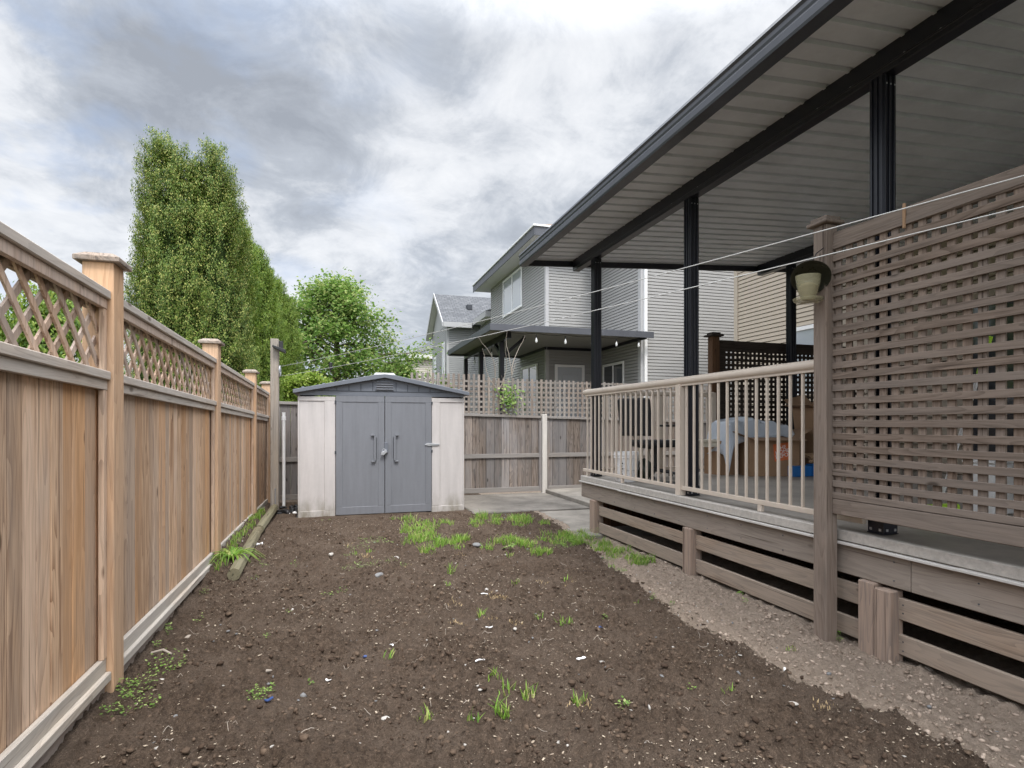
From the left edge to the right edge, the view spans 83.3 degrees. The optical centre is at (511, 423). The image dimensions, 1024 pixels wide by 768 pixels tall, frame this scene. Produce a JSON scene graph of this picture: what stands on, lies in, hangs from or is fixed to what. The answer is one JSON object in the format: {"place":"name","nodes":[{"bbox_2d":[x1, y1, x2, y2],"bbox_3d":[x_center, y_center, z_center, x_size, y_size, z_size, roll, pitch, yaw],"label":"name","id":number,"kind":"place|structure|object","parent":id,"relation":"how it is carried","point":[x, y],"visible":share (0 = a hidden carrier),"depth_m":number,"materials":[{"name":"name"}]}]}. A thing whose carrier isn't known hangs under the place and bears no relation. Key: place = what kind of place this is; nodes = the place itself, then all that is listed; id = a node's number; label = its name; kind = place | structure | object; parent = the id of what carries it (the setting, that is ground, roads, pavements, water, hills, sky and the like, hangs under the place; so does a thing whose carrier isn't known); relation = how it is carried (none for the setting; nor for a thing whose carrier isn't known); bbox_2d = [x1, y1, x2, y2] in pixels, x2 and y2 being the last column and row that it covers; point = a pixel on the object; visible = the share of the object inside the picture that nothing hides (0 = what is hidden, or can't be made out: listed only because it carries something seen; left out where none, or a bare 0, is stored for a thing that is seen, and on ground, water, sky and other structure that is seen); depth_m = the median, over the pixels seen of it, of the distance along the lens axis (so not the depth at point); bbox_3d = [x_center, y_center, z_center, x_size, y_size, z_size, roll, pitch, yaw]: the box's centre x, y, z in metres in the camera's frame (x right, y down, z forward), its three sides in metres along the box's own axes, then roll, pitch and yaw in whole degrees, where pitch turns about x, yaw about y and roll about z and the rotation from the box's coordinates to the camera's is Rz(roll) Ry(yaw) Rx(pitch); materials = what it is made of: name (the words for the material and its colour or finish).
{"place":"outdoors","nodes":[
{"label":"outdoors","id":0,"kind":"place"},
{"bbox_2d":[0,0,797,378],"label":"sky","id":1,"kind":"structure","parent":0,"point":[406,146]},
{"bbox_2d":[40,464,1023,767],"bbox_3d":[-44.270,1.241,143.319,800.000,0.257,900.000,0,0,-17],"label":"ground","id":2,"kind":"structure","parent":0,"point":[88,734],"depth_m":2.91,"materials":[{"name":"soil"}]},
{"bbox_2d":[0,298,13,341],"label":"cedar tree","id":3,"kind":"object","parent":2,"relation":"on","point":[2,335],"visible":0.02,"depth_m":5.11,"materials":[{"name":"green plant"}]},
{"bbox_2d":[0,278,81,362],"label":"cedar tree","id":4,"kind":"object","parent":2,"relation":"on","point":[22,341],"visible":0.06,"depth_m":5.67,"materials":[{"name":"green plant"}]},
{"bbox_2d":[0,221,269,767],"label":"cedar fence","id":5,"kind":"object","parent":2,"relation":"on","point":[129,504],"visible":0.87,"depth_m":2.61,"materials":[{"name":"brown wood"}]},
{"bbox_2d":[151,648,171,654],"bbox_3d":[-1.879,1.225,3.098,0.119,0.022,0.033,0,0,4],"label":"broken stick","id":6,"kind":"object","parent":2,"relation":"on","point":[163,650],"visible":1,"depth_m":3.09,"materials":[{"name":"beige wood"}]},
{"bbox_2d":[124,124,261,404],"bbox_3d":[-5.122,-1.597,9.202,2.219,5.915,1.936,0,0,-17],"label":"cedar tree","id":7,"kind":"object","parent":2,"relation":"on","point":[188,283],"visible":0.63,"depth_m":8.78,"materials":[{"name":"green plant"}]},
{"bbox_2d":[208,546,263,564],"bbox_3d":[-2.441,1.144,5.054,0.525,0.097,0.496,0,0,-17],"label":"lily plant","id":8,"kind":"object","parent":2,"relation":"on","point":[232,553],"visible":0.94,"depth_m":5.03,"materials":[{"name":"green plant"}]},
{"bbox_2d":[227,526,262,580],"bbox_3d":[-2.533,1.202,5.524,0.105,0.108,1.951,0,0,-19],"label":"edging timber","id":9,"kind":"object","parent":2,"relation":"on","point":[236,569],"visible":0.88,"depth_m":5.01,"materials":[{"name":"brown wood"}]},
{"bbox_2d":[230,194,264,410],"bbox_3d":[-5.561,-1.647,11.067,1.950,5.994,1.980,0,0,-17],"label":"cedar tree","id":10,"kind":"object","parent":2,"relation":"on","point":[255,338],"visible":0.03,"depth_m":10.98,"materials":[{"name":"green plant"}]},
{"bbox_2d":[245,225,285,448],"bbox_3d":[-6.075,-1.589,12.851,1.980,5.874,1.950,0,0,38],"label":"cedar tree","id":11,"kind":"object","parent":2,"relation":"on","point":[266,286],"visible":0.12,"depth_m":12.74,"materials":[{"name":"green plant"}]},
{"bbox_2d":[250,239,283,443],"bbox_3d":[-6.718,-1.676,14.682,1.950,6.054,1.980,0,0,31],"label":"cedar tree","id":12,"kind":"object","parent":2,"relation":"on","point":[269,315],"depth_m":14.72,"materials":[{"name":"green plant"}]},
{"bbox_2d":[256,504,277,530],"bbox_3d":[-3.092,1.184,7.292,0.109,0.112,1.681,0,0,-17],"label":"edging timber","id":13,"kind":"object","parent":2,"relation":"on","point":[264,521],"visible":0.94,"depth_m":7.11,"materials":[{"name":"brown wood"}]},
{"bbox_2d":[270,339,278,509],"bbox_3d":[-3.393,0.070,8.241,0.110,2.560,0.129,0,0,-17],"label":"clothesline pole","id":14,"kind":"object","parent":2,"relation":"on","point":[274,425],"visible":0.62,"depth_m":8.20,"materials":[{"name":"grey wood"}]},
{"bbox_2d":[272,341,285,353],"bbox_3d":[-3.312,-1.091,8.198,0.170,0.178,0.180,0,0,-17],"label":"floodlight","id":15,"kind":"object","parent":14,"relation":"attached to","point":[280,348],"visible":1,"depth_m":8.13,"materials":[{"name":"black plastic"}]},
{"bbox_2d":[279,175,1023,376],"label":"clothesline","id":16,"kind":"object","parent":14,"relation":"attached to","point":[330,365],"visible":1,"depth_m":2.84,"materials":[{"name":"metal"}]},
{"bbox_2d":[263,255,288,463],"bbox_3d":[-7.377,-1.734,16.456,1.980,6.174,1.950,0,0,24],"label":"cedar tree","id":17,"kind":"object","parent":2,"relation":"on","point":[280,334],"visible":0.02,"depth_m":16.64,"materials":[{"name":"green plant"}]},
{"bbox_2d":[270,267,293,455],"bbox_3d":[-7.824,-1.850,18.399,1.950,6.414,1.980,0,0,16],"label":"cedar tree","id":18,"kind":"object","parent":2,"relation":"on","point":[278,293],"visible":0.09,"depth_m":18.47,"materials":[{"name":"green plant"}]},
{"bbox_2d":[281,412,285,505],"bbox_3d":[-3.418,0.540,8.626,0.064,1.420,0.064,0,0,-17],"label":"drain pipe","id":19,"kind":"object","parent":2,"relation":"on","point":[283,417],"visible":0.83,"depth_m":8.61,"materials":[{"name":"white plastic"}]},
{"bbox_2d":[275,504,297,513],"bbox_3d":[-3.196,1.267,8.307,0.393,0.165,0.717,0,0,-17],"label":"rubbish pile","id":20,"kind":"object","parent":2,"relation":"on","point":[292,508],"visible":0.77,"depth_m":8.14,"materials":[{"name":"black plastic"}]},
{"bbox_2d":[277,277,305,400],"bbox_3d":[-8.465,-1.995,20.859,1.980,6.713,1.950,0,0,9],"label":"cedar tree","id":21,"kind":"object","parent":2,"relation":"on","point":[292,318],"visible":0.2,"depth_m":20.81,"materials":[{"name":"green plant"}]},
{"bbox_2d":[279,367,337,401],"bbox_3d":[-6.235,-0.271,18.619,3.496,3.072,3.849,0,0,-38],"label":"garden shrub","id":22,"kind":"object","parent":2,"relation":"on","point":[295,381],"visible":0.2,"depth_m":18.03,"materials":[{"name":"green plant"}]},
{"bbox_2d":[287,266,447,397],"bbox_3d":[-7.420,-2.879,25.392,9.768,8.275,9.352,0,0,-17],"label":"maple tree","id":23,"kind":"object","parent":2,"relation":"on","point":[332,305],"visible":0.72,"depth_m":24.49,"materials":[{"name":"green plant"}]},
{"bbox_2d":[293,373,468,517],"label":"garden shed","id":24,"kind":"structure","parent":2,"relation":"on","point":[356,426],"depth_m":7.96,"materials":[{"name":"beige plastic"}]},
{"bbox_2d":[336,396,384,514],"bbox_3d":[-2.076,0.430,7.889,0.646,1.620,0.060,0,0,-17],"label":"door","id":25,"kind":"structure","parent":24,"relation":"in","point":[360,420],"depth_m":7.89,"materials":[{"name":"grey plastic"}]},
{"bbox_2d":[385,396,431,512],"bbox_3d":[-1.451,0.430,8.082,0.646,1.620,0.060,0,0,-17],"label":"door","id":26,"kind":"structure","parent":24,"relation":"in","point":[408,420],"depth_m":8.09,"materials":[{"name":"grey plastic"}]},
{"bbox_2d":[377,361,417,378],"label":"maple tree","id":27,"kind":"object","parent":2,"relation":"on","point":[407,373],"visible":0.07,"depth_m":34.96,"materials":[{"name":"green plant"}]},
{"bbox_2d":[400,340,432,381],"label":"pale house","id":28,"kind":"structure","parent":2,"relation":"on","point":[422,369],"depth_m":41.00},
{"bbox_2d":[426,293,491,413],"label":"gabled house","id":29,"kind":"structure","parent":2,"relation":"on","point":[448,312],"depth_m":30.50,"materials":[{"name":"grey"}]},
{"bbox_2d":[434,357,435,382],"bbox_3d":[-4.465,-3.000,33.421,0.035,1.700,0.700,0,0,-17],"label":"window","id":30,"kind":"structure","parent":29,"relation":"in","point":[435,357],"depth_m":33.33,"materials":[{"name":"white glass"}]},
{"bbox_2d":[442,342,444,373],"bbox_3d":[-3.668,-3.450,30.841,0.035,1.800,0.700,0,0,-17],"label":"window","id":31,"kind":"structure","parent":29,"relation":"in","point":[443,350],"depth_m":30.88,"materials":[{"name":"white glass"}]},
{"bbox_2d":[99,515,842,716],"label":"weeds","id":32,"kind":"object","parent":2,"relation":"on","point":[264,688],"visible":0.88,"depth_m":2.72,"materials":[{"name":"green plant"}]},
{"bbox_2d":[213,508,795,723],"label":"grass tufts","id":33,"kind":"object","parent":2,"relation":"on","point":[521,542],"visible":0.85,"depth_m":5.91,"materials":[{"name":"green plant"}]},
{"bbox_2d":[163,525,878,765],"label":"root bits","id":34,"kind":"object","parent":2,"relation":"on","point":[439,644],"visible":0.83,"depth_m":3.08,"materials":[{"name":"brown wood"}]},
{"bbox_2d":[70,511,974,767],"bbox_3d":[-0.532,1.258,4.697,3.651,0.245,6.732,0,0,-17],"label":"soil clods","id":35,"kind":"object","parent":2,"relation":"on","point":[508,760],"visible":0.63,"depth_m":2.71,"materials":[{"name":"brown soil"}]},
{"bbox_2d":[464,492,589,513],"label":"concrete slab","id":36,"kind":"structure","parent":2,"relation":"on","point":[509,503],"depth_m":9.02,"materials":[{"name":"grey concrete"}]},
{"bbox_2d":[279,372,785,499],"bbox_3d":[1.454,0.233,10.779,11.060,2.234,0.140,0,0,-17],"label":"back fence","id":37,"kind":"object","parent":2,"relation":"on","point":[542,452],"visible":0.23,"depth_m":10.40,"materials":[{"name":"grey wood"}]},
{"bbox_2d":[423,335,524,414],"bbox_3d":[-0.577,-0.665,10.124,1.915,2.038,0.460,0,0,-20],"label":"climbing vine","id":38,"kind":"object","parent":37,"relation":"attached to","point":[506,393],"visible":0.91,"depth_m":10.22,"materials":[{"name":"green plant"}]},
{"bbox_2d":[90,513,994,767],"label":"straw chips","id":39,"kind":"object","parent":2,"relation":"on","point":[532,741],"visible":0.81,"depth_m":2.91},
{"bbox_2d":[344,543,835,711],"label":"dry grass","id":40,"kind":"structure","parent":2,"relation":"on","point":[503,597],"depth_m":3.56,"materials":[{"name":"green plant"}]},
{"bbox_2d":[472,223,733,420],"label":"grey house","id":41,"kind":"structure","parent":2,"relation":"on","point":[508,282],"depth_m":20.00,"materials":[{"name":"plastic"}]},
{"bbox_2d":[503,267,521,317],"bbox_3d":[-0.003,-5.410,23.888,0.035,1.600,2.650,0,0,-17],"label":"window","id":42,"kind":"structure","parent":41,"relation":"in","point":[512,285],"depth_m":23.84,"materials":[{"name":"white glass"}]},
{"bbox_2d":[521,363,537,415],"bbox_3d":[0.639,-1.125,21.810,0.035,2.150,1.900,0,0,-17],"label":"patio door","id":43,"kind":"structure","parent":41,"relation":"in","point":[529,372],"depth_m":21.65,"materials":[{"name":"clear glass"}]},
{"bbox_2d":[555,364,584,416],"bbox_3d":[2.043,-1.015,20.357,1.120,2.130,0.075,0,0,-17],"label":"door","id":44,"kind":"structure","parent":41,"relation":"in","point":[562,372],"depth_m":20.34,"materials":[{"name":"grey paint"}]},
{"bbox_2d":[602,361,623,397],"bbox_3d":[3.446,-1.460,19.668,0.035,1.220,1.550,0,0,-17],"label":"window","id":45,"kind":"structure","parent":41,"relation":"in","point":[612,372],"depth_m":19.64,"materials":[{"name":"grey glass"}]},
{"bbox_2d":[734,271,813,420],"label":"beige house","id":46,"kind":"structure","parent":2,"relation":"on","point":[759,308],"depth_m":14.14,"materials":[{"name":"plastic"}]},
{"bbox_2d":[796,324,813,394],"bbox_3d":[6.693,-1.425,12.612,0.035,1.550,1.550,0,0,-17],"label":"window","id":47,"kind":"structure","parent":46,"relation":"in","point":[804,334],"depth_m":12.93,"materials":[{"name":"white glass"}]},
{"bbox_2d":[578,530,1023,767],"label":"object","id":48,"kind":"object","parent":2,"relation":"on","point":[944,719],"visible":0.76,"depth_m":2.99,"materials":[{"name":"grey gravel"}]},
{"bbox_2d":[579,467,1023,704],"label":"deck","id":49,"kind":"structure","parent":2,"relation":"on","point":[969,573],"depth_m":3.40,"materials":[{"name":"wood"}]},
{"bbox_2d":[614,451,639,481],"bbox_3d":[1.281,0.477,6.442,0.305,0.328,0.290,0,0,-17],"label":"white bucket","id":50,"kind":"object","parent":49,"relation":"on","point":[623,464],"visible":0.66,"depth_m":6.33,"materials":[{"name":"plastic"}]},
{"bbox_2d":[617,398,674,478],"bbox_3d":[1.625,0.172,6.791,0.714,0.938,0.566,0,0,-17],"label":"office chair","id":51,"kind":"object","parent":49,"relation":"on","point":[643,425],"visible":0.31,"depth_m":6.68,"materials":[{"name":"black fabric"}]},
{"bbox_2d":[637,458,654,478],"bbox_3d":[1.493,0.512,6.554,0.238,0.254,0.244,0,0,-17],"label":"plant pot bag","id":52,"kind":"object","parent":49,"relation":"on","point":[644,469],"visible":0.45,"depth_m":6.47,"materials":[{"name":"black plastic"}]},
{"bbox_2d":[601,391,715,473],"bbox_3d":[1.827,0.111,7.367,1.800,1.059,0.068,0,0,-17],"label":"deck end railing","id":53,"kind":"object","parent":49,"relation":"on","point":[713,405],"visible":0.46,"depth_m":7.36,"materials":[{"name":"beige wood"}]},
{"bbox_2d":[704,441,734,474],"bbox_3d":[2.665,0.430,7.365,0.260,0.426,0.300,0,0,-23],"label":"cardboard box","id":54,"kind":"object","parent":49,"relation":"on","point":[714,464],"visible":0.45,"depth_m":7.26,"materials":[{"name":"brown cardboard"}]},
{"bbox_2d":[583,353,867,523],"bbox_3d":[1.483,0.110,5.278,0.072,1.061,3.970,0,0,-17],"label":"deck railing","id":55,"kind":"object","parent":49,"relation":"on","point":[681,385],"visible":0.92,"depth_m":4.87,"materials":[{"name":"beige wood"}]},
{"bbox_2d":[518,0,1023,534],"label":"patio cover","id":56,"kind":"object","parent":49,"relation":"on","point":[796,118],"visible":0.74,"depth_m":4.46,"materials":[{"name":"metal"}]},
{"bbox_2d":[732,428,811,475],"bbox_3d":[3.197,0.338,7.224,0.954,0.611,0.739,0,0,-1],"label":"cardboard box","id":57,"kind":"object","parent":49,"relation":"on","point":[784,451],"visible":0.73,"depth_m":7.04,"materials":[{"name":"brown cardboard"}]},
{"bbox_2d":[703,416,794,470],"bbox_3d":[3.016,0.266,7.415,0.980,0.716,0.650,0,0,-17],"label":"plastic sheet","id":58,"kind":"object","parent":57,"relation":"on","point":[784,430],"visible":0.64,"depth_m":7.22,"materials":[{"name":"white plastic"}]},
{"bbox_2d":[704,332,864,457],"bbox_3d":[3.920,-0.287,8.132,2.710,1.875,0.185,0,0,-17],"label":"dark privacy screen","id":59,"kind":"object","parent":49,"relation":"on","point":[718,348],"visible":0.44,"depth_m":7.93,"materials":[{"name":"brown wood"}]},
{"bbox_2d":[784,396,813,464],"bbox_3d":[3.895,0.127,7.386,0.699,1.025,0.616,0,0,-26],"label":"cardboard box","id":60,"kind":"object","parent":49,"relation":"on","point":[809,418],"visible":0.23,"depth_m":7.37,"materials":[{"name":"brown cardboard"}]},
{"bbox_2d":[788,463,813,476],"bbox_3d":[3.712,0.567,7.043,0.650,0.148,0.232,0,0,-17],"label":"blue box","id":61,"kind":"object","parent":49,"relation":"on","point":[809,470],"visible":0.26,"depth_m":6.99,"materials":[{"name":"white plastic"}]},
{"bbox_2d":[805,453,813,462],"bbox_3d":[3.875,0.415,7.140,0.576,0.143,0.301,0,0,-6],"label":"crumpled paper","id":62,"kind":"object","parent":61,"relation":"on","point":[810,456],"visible":0.17,"depth_m":7.05,"materials":[{"name":"beige paper"}]},
{"bbox_2d":[806,165,1023,641],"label":"privacy screen","id":63,"kind":"object","parent":49,"relation":"attached to","point":[832,500],"visible":0.94,"depth_m":2.93,"materials":[{"name":"brown wood"}]},
{"bbox_2d":[790,248,831,300],"bbox_3d":[1.776,-0.887,3.433,0.198,0.330,0.190,0,0,-17],"label":"hanging planter","id":64,"kind":"object","parent":63,"relation":"hanging from","point":[809,279],"visible":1,"depth_m":3.43,"materials":[{"name":"beige ceramic"}]},
{"bbox_2d":[902,203,905,228],"bbox_3d":[2.047,-1.085,3.007,0.012,0.130,0.014,0,0,-17],"label":"clothespin","id":65,"kind":"object","parent":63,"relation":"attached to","point":[903,216],"visible":1,"depth_m":3.00,"materials":[{"name":"wood"}]},
{"bbox_2d":[927,336,992,508],"bbox_3d":[2.821,0.067,3.549,0.314,1.145,0.443,0,0,-17],"label":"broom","id":66,"kind":"object","parent":49,"relation":"on","point":[975,385],"visible":0.17,"depth_m":3.54,"materials":[{"name":"brown plastic"}]},
{"bbox_2d":[962,459,1013,513],"bbox_3d":[3.438,0.450,4.150,0.240,0.383,0.220,0,0,-17],"label":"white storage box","id":67,"kind":"object","parent":49,"relation":"on","point":[1010,481],"visible":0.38,"depth_m":4.07,"materials":[{"name":"plastic"}]},
{"bbox_2d":[843,221,1013,474],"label":"own house","id":68,"kind":"structure","parent":2,"relation":"on","point":[1010,367],"depth_m":7.40,"materials":[{"name":"beige plastic"}]},
{"bbox_2d":[973,301,1013,452],"bbox_3d":[5.924,-0.455,6.226,0.035,2.090,2.000,0,0,-17],"label":"sliding door","id":69,"kind":"structure","parent":68,"relation":"in","point":[1010,319],"depth_m":6.85,"materials":[{"name":"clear glass"}]},
{"bbox_2d":[925,665,932,670],"bbox_3d":[2.203,1.302,3.048,0.054,0.040,0.063,0,0,-17],"label":"stone","id":70,"kind":"object","parent":2,"relation":"on","point":[929,668],"visible":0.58,"depth_m":3.04,"materials":[{"name":"grey stone"}]},
{"bbox_2d":[546,488,589,507],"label":"concrete patio","id":71,"kind":"structure","parent":0,"point":[573,495],"depth_m":9.74,"materials":[{"name":"grey concrete"}]},
{"bbox_2d":[153,514,999,760],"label":"gravel","id":72,"kind":"structure","parent":0,"point":[558,742],"depth_m":2.79,"materials":[{"name":"stone"}]},
{"bbox_2d":[541,509,702,538],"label":"concrete path","id":73,"kind":"structure","parent":0,"point":[575,520],"depth_m":7.37,"materials":[{"name":"grey concrete"}]},
{"bbox_2d":[639,439,716,460],"bbox_3d":[2.109,0.420,7.182,1.170,0.445,0.240,0,0,-17],"label":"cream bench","id":74,"kind":"object","parent":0,"point":[706,442],"visible":0.12,"depth_m":7.17,"materials":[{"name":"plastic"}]},
{"bbox_3d":[1.029,0.675,20.047,4.400,1.350,6.300,0,0,-17],"label":"neighbour deck","id":75,"kind":"object","parent":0,"visible":0},
{"bbox_2d":[448,323,653,413],"bbox_3d":[0.923,-1.225,19.831,5.170,3.150,6.350,0,0,-17],"label":"neighbour patio cover","id":76,"kind":"object","parent":75,"relation":"on","point":[474,346],"visible":0.69,"depth_m":18.34,"materials":[{"name":"black metal"}]},
{"bbox_2d":[474,332,644,363],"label":"string lights","id":77,"kind":"object","parent":76,"relation":"hanging from","point":[565,342],"visible":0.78,"depth_m":16.96,"materials":[{"name":"white glass"}]}
]}

